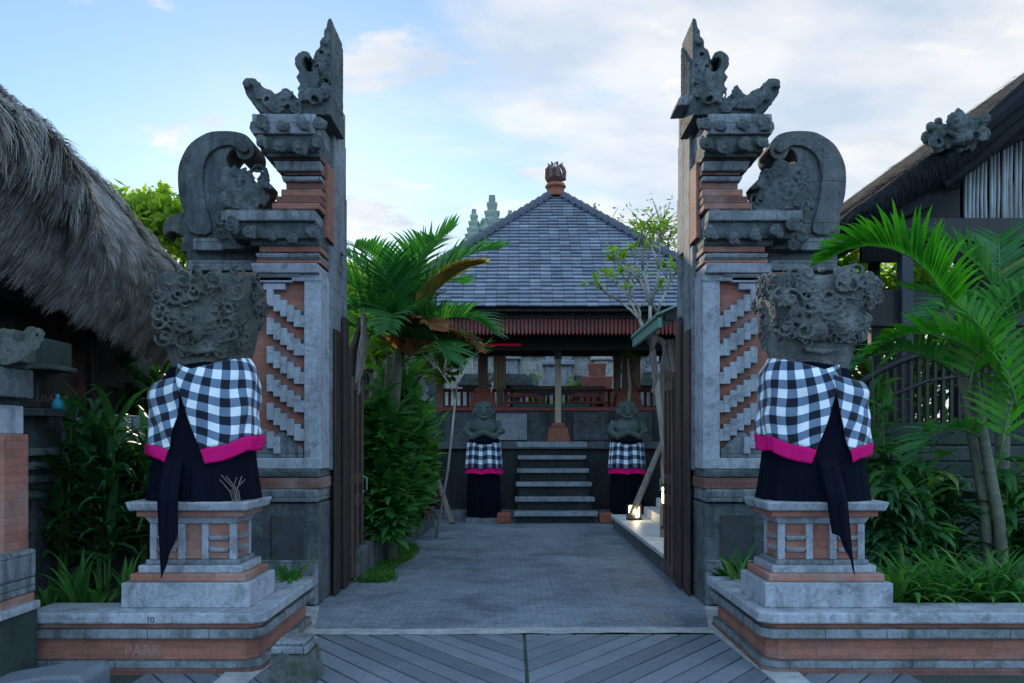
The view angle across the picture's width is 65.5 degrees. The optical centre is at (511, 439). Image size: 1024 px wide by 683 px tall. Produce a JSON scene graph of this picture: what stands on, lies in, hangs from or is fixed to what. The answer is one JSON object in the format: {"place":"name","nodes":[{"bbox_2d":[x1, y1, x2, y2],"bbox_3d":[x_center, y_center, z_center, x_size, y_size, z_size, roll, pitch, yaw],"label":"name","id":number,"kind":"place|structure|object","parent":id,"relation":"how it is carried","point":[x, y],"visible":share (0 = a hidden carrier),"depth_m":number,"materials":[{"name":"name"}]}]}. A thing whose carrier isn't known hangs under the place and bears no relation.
{"place":"outdoors","nodes":[
{"label":"outdoors","id":0,"kind":"place"},
{"bbox_2d":[464,195,511,241],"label":"temple tower","id":1,"kind":"structure","parent":0,"point":[491,214],"depth_m":33.74,"materials":[{"name":"stone"}]},
{"bbox_2d":[314,523,709,628],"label":"path","id":2,"kind":"structure","parent":0,"point":[511,575],"depth_m":8.62,"materials":[{"name":"grey concrete"}]},
{"bbox_2d":[353,541,419,582],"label":"verge grass","id":3,"kind":"structure","parent":2,"relation":"on","point":[382,571],"depth_m":9.56,"materials":[{"name":"green plant"}]},
{"bbox_2d":[435,471,454,523],"bbox_3d":[-1.390,0.944,15.491,0.118,1.342,1.026,0,0,-33],"label":"wooden pole","id":4,"kind":"object","parent":2,"relation":"on","point":[449,515],"visible":0.58,"depth_m":15.24,"materials":[{"name":"brown wood"}]},
{"bbox_2d":[411,327,495,537],"bbox_3d":[-0.963,-0.127,13.050,1.434,3.463,1.203,0,0,0],"label":"frangipani","id":5,"kind":"object","parent":2,"relation":"on","point":[438,354],"visible":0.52,"depth_m":12.98,"materials":[{"name":"green plant"}]},
{"bbox_2d":[462,401,504,522],"bbox_3d":[-0.547,0.418,15.558,0.838,2.364,0.643,0,0,0],"label":"stair guardian","id":6,"kind":"object","parent":2,"relation":"on","point":[483,431],"visible":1,"depth_m":15.36,"materials":[{"name":"black stone"}]},
{"bbox_2d":[497,512,510,523],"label":"stone block","id":7,"kind":"structure","parent":2,"relation":"on","point":[503,517],"depth_m":15.20,"materials":[{"name":"brick"}]},
{"bbox_2d":[598,512,612,523],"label":"stone block","id":8,"kind":"structure","parent":2,"relation":"on","point":[604,518],"depth_m":15.20,"materials":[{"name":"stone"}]},
{"bbox_2d":[0,0,1023,421],"label":"sky","id":9,"kind":"structure","parent":0,"point":[449,106],"materials":[{"name":"blue"}]},
{"bbox_2d":[435,519,598,522],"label":"garden path","id":10,"kind":"structure","parent":0,"point":[464,520],"depth_m":15.68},
{"bbox_2d":[107,178,186,269],"bbox_3d":[-7.465,-1.957,17.144,3.220,7.132,3.679,0,0,0],"label":"leafy tree","id":11,"kind":"object","parent":10,"relation":"on","point":[155,210],"visible":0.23,"depth_m":15.77,"materials":[{"name":"green plant"}]},
{"bbox_2d":[347,260,447,399],"bbox_3d":[-4.215,-1.979,23.795,5.761,7.181,5.515,0,0,0],"label":"leafy tree","id":12,"kind":"object","parent":10,"relation":"on","point":[367,379],"visible":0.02,"depth_m":23.88,"materials":[{"name":"green plant"}]},
{"bbox_2d":[349,295,481,386],"bbox_3d":[-2.591,-1.208,19.750,3.926,5.634,3.070,0,0,0],"label":"leafy tree","id":13,"kind":"object","parent":10,"relation":"on","point":[377,349],"visible":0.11,"depth_m":18.99,"materials":[{"name":"green plant"}]},
{"bbox_2d":[458,374,491,405],"bbox_3d":[-1.069,-0.150,23.000,0.991,3.500,0.791,0,0,0],"label":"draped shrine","id":14,"kind":"object","parent":10,"relation":"on","point":[468,381],"visible":0.23,"depth_m":22.72,"materials":[{"name":"grey stone"}]},
{"bbox_2d":[374,353,659,405],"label":"temple wall","id":15,"kind":"structure","parent":10,"relation":"on","point":[577,366],"depth_m":25.89,"materials":[{"name":"stone"}]},
{"bbox_2d":[506,374,532,405],"bbox_3d":[0.116,-0.150,23.000,0.991,3.500,0.791,0,0,0],"label":"draped shrine","id":16,"kind":"object","parent":10,"relation":"on","point":[518,380],"visible":0.08,"depth_m":22.70,"materials":[{"name":"grey stone"}]},
{"bbox_2d":[385,161,676,522],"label":"open pavilion","id":17,"kind":"structure","parent":10,"relation":"on","point":[530,277],"depth_m":16.45,"materials":[{"name":"stone"}]},
{"bbox_2d":[503,393,542,406],"bbox_3d":[0.250,-0.905,18.100,0.900,0.350,0.300,0,0,0],"label":"bench","id":18,"kind":"object","parent":17,"relation":"on","point":[508,396],"visible":0.88,"depth_m":18.20,"materials":[{"name":"red paint"}]},
{"bbox_2d":[511,386,604,406],"bbox_3d":[1.063,-0.987,18.650,2.172,0.514,0.700,0,0,0],"label":"long table","id":19,"kind":"object","parent":17,"relation":"on","point":[542,391],"visible":0.74,"depth_m":18.36,"materials":[{"name":"brown wood"}]},
{"bbox_2d":[567,393,607,406],"bbox_3d":[1.704,-0.905,18.100,0.900,0.350,0.300,0,0,0],"label":"bench","id":20,"kind":"object","parent":17,"relation":"on","point":[603,402],"visible":0.89,"depth_m":18.20,"materials":[{"name":"red paint"}]},
{"bbox_2d":[615,350,644,400],"bbox_3d":[2.464,-1.345,16.890,0.662,1.297,0.600,0,0,0],"label":"frangipani","id":21,"kind":"object","parent":17,"relation":"on","point":[628,354],"visible":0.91,"depth_m":16.87,"materials":[{"name":"green plant"}]},
{"bbox_2d":[531,371,550,403],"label":"court bush","id":22,"kind":"object","parent":10,"relation":"on","point":[532,398],"visible":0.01,"depth_m":24.76,"materials":[{"name":"green plant"}]},
{"bbox_2d":[562,374,578,403],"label":"court bush","id":23,"kind":"object","parent":10,"relation":"on","point":[575,383],"visible":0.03,"depth_m":25.20,"materials":[{"name":"green plant"}]},
{"bbox_2d":[580,363,612,405],"bbox_3d":[2.561,-0.350,23.925,1.499,3.900,1.049,0,0,0],"label":"brick shrine","id":24,"kind":"object","parent":10,"relation":"on","point":[596,376],"visible":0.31,"depth_m":23.75,"materials":[{"name":"brick"}]},
{"bbox_2d":[606,401,648,513],"bbox_3d":[2.245,0.418,15.558,0.838,2.364,0.643,0,0,0],"label":"stair guardian","id":25,"kind":"object","parent":10,"relation":"on","point":[627,431],"visible":1,"depth_m":15.37,"materials":[{"name":"black stone"}]},
{"bbox_2d":[593,193,676,373],"bbox_3d":[3.432,-2.883,23.936,4.463,8.976,4.834,0,0,-32],"label":"bare tree","id":26,"kind":"object","parent":10,"relation":"on","point":[658,215],"visible":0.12,"depth_m":23.22,"materials":[{"name":"green plant"}]},
{"bbox_2d":[641,374,659,405],"bbox_3d":[4.101,-0.150,23.000,0.991,3.500,0.791,0,0,0],"label":"draped shrine","id":27,"kind":"object","parent":10,"relation":"on","point":[646,381],"visible":0.16,"depth_m":22.74,"materials":[{"name":"grey stone"}]},
{"bbox_2d":[633,209,676,337],"bbox_3d":[4.345,-2.184,20.755,3.765,7.570,3.477,0,0,40],"label":"bare tree","id":28,"kind":"object","parent":10,"relation":"on","point":[663,242],"visible":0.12,"depth_m":20.48,"materials":[{"name":"green plant"}]},
{"bbox_2d":[850,344,896,388],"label":"garden bush","id":29,"kind":"object","parent":10,"relation":"on","point":[862,370],"depth_m":16.97,"materials":[{"name":"green plant"}]},
{"bbox_2d":[837,248,951,385],"bbox_3d":[8.662,-1.827,19.102,4.761,6.867,4.649,0,0,25],"label":"leafy tree","id":30,"kind":"object","parent":10,"relation":"on","point":[852,257],"visible":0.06,"depth_m":17.60,"materials":[{"name":"green plant"}]},
{"bbox_2d":[850,263,952,419],"bbox_3d":[8.761,-1.187,17.941,4.416,5.582,3.812,0,0,0],"label":"leafy tree","id":31,"kind":"object","parent":10,"relation":"on","point":[919,276],"visible":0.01,"depth_m":17.00,"materials":[{"name":"green plant"}]},
{"bbox_2d":[882,356,931,421],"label":"garden bush","id":32,"kind":"object","parent":10,"relation":"on","point":[914,406],"visible":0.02,"depth_m":16.60,"materials":[{"name":"green plant"}]},
{"bbox_2d":[913,361,948,422],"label":"garden bush","id":33,"kind":"object","parent":10,"relation":"on","point":[938,393],"visible":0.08,"depth_m":16.96,"materials":[{"name":"green plant"}]},
{"bbox_2d":[37,523,1019,634],"bbox_3d":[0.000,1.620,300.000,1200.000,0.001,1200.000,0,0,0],"label":"ground","id":34,"kind":"structure","parent":0,"point":[1017,576],"depth_m":6.67,"materials":[{"name":"soil"}]},
{"bbox_2d":[18,338,76,599],"bbox_3d":[-4.151,0.270,6.650,0.999,2.244,0.700,0,0,0],"label":"stone shrine","id":35,"kind":"object","parent":34,"relation":"on","point":[51,367],"visible":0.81,"depth_m":6.65,"materials":[{"name":"grey stone"}]},
{"bbox_2d":[51,394,63,409],"bbox_3d":[-3.680,-0.306,6.450,0.090,0.130,0.086,0,0,0],"label":"turquoise bottle","id":36,"kind":"object","parent":35,"relation":"on","point":[57,403],"visible":1,"depth_m":6.42,"materials":[{"name":"plastic"}]},
{"bbox_2d":[28,385,132,583],"bbox_3d":[-3.815,0.391,6.880,1.208,1.703,0.998,0,0,30],"label":"dracaena","id":37,"kind":"object","parent":34,"relation":"on","point":[62,485],"visible":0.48,"depth_m":6.80,"materials":[{"name":"green plant"}]},
{"bbox_2d":[0,84,183,447],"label":"thatched house","id":38,"kind":"structure","parent":34,"relation":"on","point":[83,254],"depth_m":7.52,"materials":[{"name":"grey plant"}]},
{"bbox_2d":[33,380,150,585],"bbox_3d":[-3.508,0.366,6.805,1.310,1.751,1.078,0,0,40],"label":"dracaena","id":39,"kind":"object","parent":34,"relation":"on","point":[100,445],"visible":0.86,"depth_m":6.72,"materials":[{"name":"green plant"}]},
{"bbox_2d":[55,414,145,602],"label":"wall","id":40,"kind":"structure","parent":34,"relation":"on","point":[117,564],"depth_m":7.45,"materials":[{"name":"green plant"}]},
{"bbox_2d":[75,405,151,564],"bbox_3d":[-3.250,0.460,7.125,1.111,1.566,1.139,0,0,39],"label":"dracaena","id":41,"kind":"object","parent":34,"relation":"on","point":[141,461],"visible":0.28,"depth_m":6.97,"materials":[{"name":"green plant"}]},
{"bbox_2d":[109,350,171,445],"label":"garden bush","id":42,"kind":"object","parent":34,"relation":"on","point":[142,380],"visible":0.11,"depth_m":10.21,"materials":[{"name":"green plant"}]},
{"bbox_2d":[163,18,369,604],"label":"split gate","id":43,"kind":"structure","parent":34,"relation":"on","point":[289,245],"depth_m":7.80,"materials":[{"name":"stone"}]},
{"bbox_2d":[349,307,369,579],"bbox_3d":[-1.753,-0.002,9.111,0.139,3.085,0.743,0,0,0],"label":"door","id":44,"kind":"structure","parent":43,"relation":"in","point":[357,360],"depth_m":9.02,"materials":[{"name":"brown wood"}]},
{"bbox_2d":[348,259,423,273],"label":"leafy tree","id":45,"kind":"object","parent":34,"relation":"on","point":[359,267],"depth_m":30.53,"materials":[{"name":"green plant"}]},
{"bbox_2d":[349,506,434,580],"bbox_3d":[-2.816,1.400,11.900,2.768,0.400,5.800,0,0,0],"label":"garden bed","id":46,"kind":"object","parent":34,"relation":"on","point":[369,553],"visible":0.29,"depth_m":9.71,"materials":[{"name":"stone"}]},
{"bbox_2d":[364,382,423,519],"bbox_3d":[-1.634,0.264,10.018,1.075,1.975,1.152,0,0,0],"label":"leafy bush","id":47,"kind":"object","parent":46,"relation":"on","point":[387,445],"visible":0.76,"depth_m":9.78,"materials":[{"name":"green plant"}]},
{"bbox_2d":[364,474,426,549],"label":"leafy bush","id":48,"kind":"object","parent":46,"relation":"on","point":[385,528],"visible":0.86,"depth_m":9.75,"materials":[{"name":"green plant"}]},
{"bbox_2d":[364,347,439,525],"bbox_3d":[-1.623,0.007,10.848,1.313,2.491,1.308,0,0,0],"label":"leafy bush","id":49,"kind":"object","parent":46,"relation":"on","point":[415,472],"visible":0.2,"depth_m":10.78,"materials":[{"name":"green plant"}]},
{"bbox_2d":[407,474,440,528],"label":"leafy bush","id":50,"kind":"object","parent":46,"relation":"on","point":[419,520],"visible":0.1,"depth_m":11.28,"materials":[{"name":"green plant"}]},
{"bbox_2d":[347,214,511,560],"bbox_3d":[-1.450,-0.644,10.362,2.958,4.495,2.849,0,0,0],"label":"palm","id":51,"kind":"object","parent":46,"relation":"on","point":[397,289],"visible":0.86,"depth_m":9.91,"materials":[{"name":"green plant"}]},
{"bbox_2d":[416,397,448,513],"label":"leafy bush","id":52,"kind":"object","parent":46,"relation":"on","point":[433,464],"visible":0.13,"depth_m":11.89,"materials":[{"name":"green plant"}]},
{"bbox_2d":[420,488,445,523],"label":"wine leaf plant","id":53,"kind":"object","parent":46,"relation":"on","point":[429,510],"visible":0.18,"depth_m":12.85,"materials":[{"name":"green plant"}]},
{"bbox_2d":[428,409,454,483],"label":"leafy bush","id":54,"kind":"object","parent":46,"relation":"on","point":[438,438],"visible":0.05,"depth_m":14.05,"materials":[{"name":"green plant"}]},
{"bbox_2d":[611,498,866,576],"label":"side terrace","id":55,"kind":"structure","parent":34,"relation":"on","point":[644,538],"depth_m":11.95,"materials":[{"name":"stone"}]},
{"bbox_2d":[576,215,676,450],"bbox_3d":[1.942,-0.852,12.504,1.792,4.913,1.559,0,0,36],"label":"frangipani","id":56,"kind":"object","parent":55,"relation":"on","point":[627,267],"visible":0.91,"depth_m":12.18,"materials":[{"name":"green plant"}]},
{"bbox_2d":[626,504,641,519],"bbox_3d":[2.053,1.210,13.400,0.240,0.260,0.200,0,0,0],"label":"twin lamp","id":57,"kind":"object","parent":55,"relation":"on","point":[637,517],"visible":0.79,"depth_m":13.36,"materials":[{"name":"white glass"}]},
{"bbox_2d":[628,441,660,518],"bbox_3d":[2.399,0.535,13.792,0.113,1.563,1.540,0,0,36],"label":"wooden pole","id":58,"kind":"object","parent":55,"relation":"on","point":[640,494],"visible":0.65,"depth_m":13.56,"materials":[{"name":"brown wood"}]},
{"bbox_2d":[631,304,676,536],"bbox_3d":[2.485,-0.411,11.506,1.242,3.522,2.213,0,0,0],"label":"tin canopy","id":59,"kind":"object","parent":55,"relation":"on","point":[652,325],"visible":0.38,"depth_m":10.90,"materials":[{"name":"grey metal"}]},
{"bbox_2d":[660,484,663,528],"bbox_3d":[2.023,0.877,10.600,0.100,0.605,0.095,0,0,0],"label":"garden lamp","id":60,"kind":"object","parent":55,"relation":"on","point":[662,486],"visible":0.45,"depth_m":10.58,"materials":[{"name":"black glass"}]},
{"bbox_2d":[862,351,915,474],"bbox_3d":[4.347,0.165,9.419,1.000,2.473,0.826,0,0,-44],"label":"broadleaf plant","id":61,"kind":"object","parent":55,"relation":"on","point":[884,398],"visible":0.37,"depth_m":9.35,"materials":[{"name":"green plant"}]},
{"bbox_2d":[660,18,845,604],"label":"split gate","id":62,"kind":"structure","parent":34,"relation":"on","point":[733,242],"depth_m":7.80,"materials":[{"name":"stone"}]},
{"bbox_2d":[660,369,674,579],"bbox_3d":[1.752,0.360,8.972,0.139,2.359,0.464,0,0,0],"label":"door","id":63,"kind":"structure","parent":62,"relation":"in","point":[669,383],"depth_m":8.96,"materials":[{"name":"red wood"}]},
{"bbox_2d":[865,428,944,556],"bbox_3d":[3.838,0.584,7.945,1.111,1.437,1.018,0,0,0],"label":"drooping plant","id":64,"kind":"object","parent":34,"relation":"on","point":[885,458],"visible":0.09,"depth_m":7.93,"materials":[{"name":"green plant"}]},
{"bbox_2d":[902,219,1023,539],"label":"palm","id":65,"kind":"object","parent":34,"relation":"on","point":[1012,261],"visible":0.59,"depth_m":8.64,"materials":[{"name":"green plant"}]},
{"bbox_2d":[513,404,589,406],"bbox_3d":[0.880,-0.767,17.800,1.716,0.065,0.200,0,0,0],"label":"railing","id":66,"kind":"object","parent":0,"point":[550,405],"visible":0.91,"depth_m":17.70,"materials":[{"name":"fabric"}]},
{"bbox_2d":[110,634,1023,682],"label":"forecourt","id":67,"kind":"structure","parent":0,"point":[920,678],"depth_m":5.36,"materials":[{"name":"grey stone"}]},
{"bbox_2d":[0,326,44,676],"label":"brick pillar","id":68,"kind":"structure","parent":67,"relation":"on","point":[19,605],"depth_m":5.17,"materials":[{"name":"red stone"}]},
{"bbox_2d":[0,661,109,682],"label":"stone slab","id":69,"kind":"structure","parent":67,"relation":"on","point":[86,672],"depth_m":4.91,"materials":[{"name":"grey stone"}]},
{"bbox_2d":[37,576,315,674],"bbox_3d":[-2.502,1.413,6.201,1.635,0.475,1.598,0,0,0],"label":"stone planter","id":70,"kind":"object","parent":67,"relation":"on","point":[116,637],"visible":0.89,"depth_m":5.49,"materials":[{"name":"grey stone"}]},
{"bbox_2d":[34,575,61,606],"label":"lily clump","id":71,"kind":"object","parent":70,"relation":"in","point":[48,596],"visible":0.74,"depth_m":5.88,"materials":[{"name":"green plant"}]},
{"bbox_2d":[39,548,115,602],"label":"lily clump","id":72,"kind":"object","parent":70,"relation":"on","point":[74,592],"visible":0.89,"depth_m":5.97,"materials":[{"name":"green plant"}]},
{"bbox_2d":[83,569,120,602],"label":"lily clump","id":73,"kind":"object","parent":70,"relation":"on","point":[99,596],"visible":0.8,"depth_m":6.02,"materials":[{"name":"green plant"}]},
{"bbox_2d":[93,548,143,602],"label":"lily clump","id":74,"kind":"object","parent":70,"relation":"on","point":[125,575],"visible":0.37,"depth_m":6.11,"materials":[{"name":"green plant"}]},
{"bbox_2d":[121,496,274,607],"bbox_3d":[-2.285,0.805,5.870,0.900,0.740,0.600,0,0,0],"label":"statue pedestal","id":75,"kind":"object","parent":70,"relation":"on","point":[214,561],"visible":0.84,"depth_m":5.65,"materials":[{"name":"grey stone"}]},
{"bbox_2d":[145,264,269,577],"bbox_3d":[-2.254,-0.145,5.827,0.820,2.195,0.717,0,0,0],"label":"guardian statue","id":76,"kind":"object","parent":75,"relation":"on","point":[204,399],"visible":1,"depth_m":5.63,"materials":[{"name":"grey stone"}]},
{"bbox_2d":[220,475,244,500],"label":"offering sticks","id":77,"kind":"object","parent":75,"relation":"on","point":[236,494],"visible":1,"depth_m":5.59,"materials":[{"name":"wood"}]},
{"bbox_2d":[268,553,319,583],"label":"lily clump","id":78,"kind":"object","parent":70,"relation":"in","point":[284,573],"visible":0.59,"depth_m":6.68,"materials":[{"name":"green plant"}]},
{"bbox_2d":[213,606,318,682],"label":"kerb","id":79,"kind":"structure","parent":67,"relation":"on","point":[245,677],"depth_m":5.40,"materials":[{"name":"stone"}]},
{"bbox_2d":[269,632,323,682],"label":"carved post stub","id":80,"kind":"object","parent":67,"relation":"on","point":[296,658],"visible":1,"depth_m":5.12,"materials":[{"name":"stone"}]},
{"bbox_2d":[312,626,713,634],"bbox_3d":[0.025,1.590,6.643,3.953,0.001,0.257,0,0,-1],"label":"paving joint","id":81,"kind":"object","parent":67,"relation":"on","point":[564,630],"visible":0.85,"depth_m":6.65,"materials":[{"name":"stone"}]},
{"bbox_2d":[705,606,810,682],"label":"kerb","id":82,"kind":"structure","parent":67,"relation":"on","point":[778,677],"depth_m":5.54,"materials":[{"name":"stone"}]},
{"bbox_2d":[707,576,1023,674],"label":"stone planter","id":83,"kind":"object","parent":67,"relation":"on","point":[978,638],"visible":0.84,"depth_m":5.46,"materials":[{"name":"grey stone"}]},
{"bbox_2d":[706,544,756,575],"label":"fern","id":84,"kind":"object","parent":83,"relation":"on","point":[736,555],"visible":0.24,"depth_m":7.11,"materials":[{"name":"green plant"}]},
{"bbox_2d":[711,553,752,580],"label":"lily clump","id":85,"kind":"object","parent":83,"relation":"in","point":[741,565],"visible":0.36,"depth_m":6.79,"materials":[{"name":"green plant"}]},
{"bbox_2d":[741,496,892,607],"bbox_3d":[2.218,0.805,5.870,0.900,0.740,0.600,0,0,0],"label":"statue pedestal","id":86,"kind":"object","parent":83,"relation":"on","point":[803,560],"visible":0.9,"depth_m":5.65,"materials":[{"name":"grey stone"}]},
{"bbox_2d":[751,263,884,574],"bbox_3d":[2.292,-0.151,5.825,0.970,2.181,0.712,0,0,0],"label":"guardian statue","id":87,"kind":"object","parent":86,"relation":"on","point":[813,437],"visible":1,"depth_m":5.63,"materials":[{"name":"grey stone"}]},
{"bbox_2d":[864,467,944,578],"bbox_3d":[3.211,0.802,6.930,1.062,1.159,0.962,0,0,0],"label":"drooping plant","id":88,"kind":"object","parent":83,"relation":"on","point":[890,523],"visible":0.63,"depth_m":6.75,"materials":[{"name":"green plant"}]},
{"bbox_2d":[869,560,951,602],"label":"lily clump","id":89,"kind":"object","parent":83,"relation":"on","point":[900,581],"visible":0.43,"depth_m":5.86,"materials":[{"name":"green plant"}]},
{"bbox_2d":[865,533,960,591],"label":"lily clump","id":90,"kind":"object","parent":83,"relation":"on","point":[901,558],"visible":0.19,"depth_m":6.49,"materials":[{"name":"green plant"}]},
{"bbox_2d":[808,199,1023,569],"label":"palm","id":91,"kind":"object","parent":83,"relation":"in","point":[985,327],"visible":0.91,"depth_m":7.03,"materials":[{"name":"green plant"}]},
{"bbox_2d":[867,419,969,570],"bbox_3d":[3.601,0.593,7.196,0.959,1.548,1.167,0,0,27],"label":"drooping plant","id":92,"kind":"object","parent":83,"relation":"on","point":[907,480],"visible":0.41,"depth_m":7.00,"materials":[{"name":"green plant"}]},
{"bbox_2d":[870,557,997,608],"bbox_3d":[3.087,1.060,5.959,0.890,0.366,0.954,0,0,0],"label":"lily clump","id":93,"kind":"object","parent":83,"relation":"on","point":[918,593],"visible":0.63,"depth_m":5.92,"materials":[{"name":"green plant"}]},
{"bbox_2d":[894,540,982,580],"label":"lily clump","id":94,"kind":"object","parent":83,"relation":"on","point":[925,558],"visible":0.23,"depth_m":6.46,"materials":[{"name":"green plant"}]},
{"bbox_2d":[893,460,1008,577],"bbox_3d":[4.002,0.788,7.406,1.033,1.248,1.190,0,0,0],"label":"drooping plant","id":95,"kind":"object","parent":83,"relation":"on","point":[958,505],"visible":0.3,"depth_m":7.18,"materials":[{"name":"green plant"}]},
{"bbox_2d":[903,546,1009,603],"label":"lily clump","id":96,"kind":"object","parent":83,"relation":"on","point":[948,580],"visible":0.67,"depth_m":5.88,"materials":[{"name":"green plant"}]},
{"bbox_2d":[908,543,1023,602],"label":"lily clump","id":97,"kind":"object","parent":83,"relation":"on","point":[977,587],"visible":0.5,"depth_m":5.97,"materials":[{"name":"green plant"}]},
{"bbox_2d":[929,545,1023,587],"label":"lily clump","id":98,"kind":"object","parent":83,"relation":"on","point":[997,559],"visible":0.17,"depth_m":6.42,"materials":[{"name":"green plant"}]},
{"bbox_2d":[932,547,1023,607],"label":"lily clump","id":99,"kind":"object","parent":83,"relation":"on","point":[1001,584],"visible":0.74,"depth_m":5.92,"materials":[{"name":"green plant"}]},
{"bbox_2d":[947,433,1023,571],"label":"drooping plant","id":100,"kind":"object","parent":83,"relation":"on","point":[1009,483],"visible":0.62,"depth_m":7.21,"materials":[{"name":"green plant"}]},
{"bbox_2d":[959,552,1023,602],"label":"lily clump","id":101,"kind":"object","parent":83,"relation":"on","point":[1016,583],"visible":0.53,"depth_m":5.95,"materials":[{"name":"green plant"}]},
{"bbox_2d":[877,558,890,574],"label":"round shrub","id":102,"kind":"object","parent":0,"point":[880,563],"visible":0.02,"depth_m":6.33,"materials":[{"name":"green plant"}]},
{"bbox_2d":[837,73,1023,572],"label":"fibre roof house","id":103,"kind":"structure","parent":0,"point":[960,170],"depth_m":10.08,"materials":[{"name":"brown wood"}]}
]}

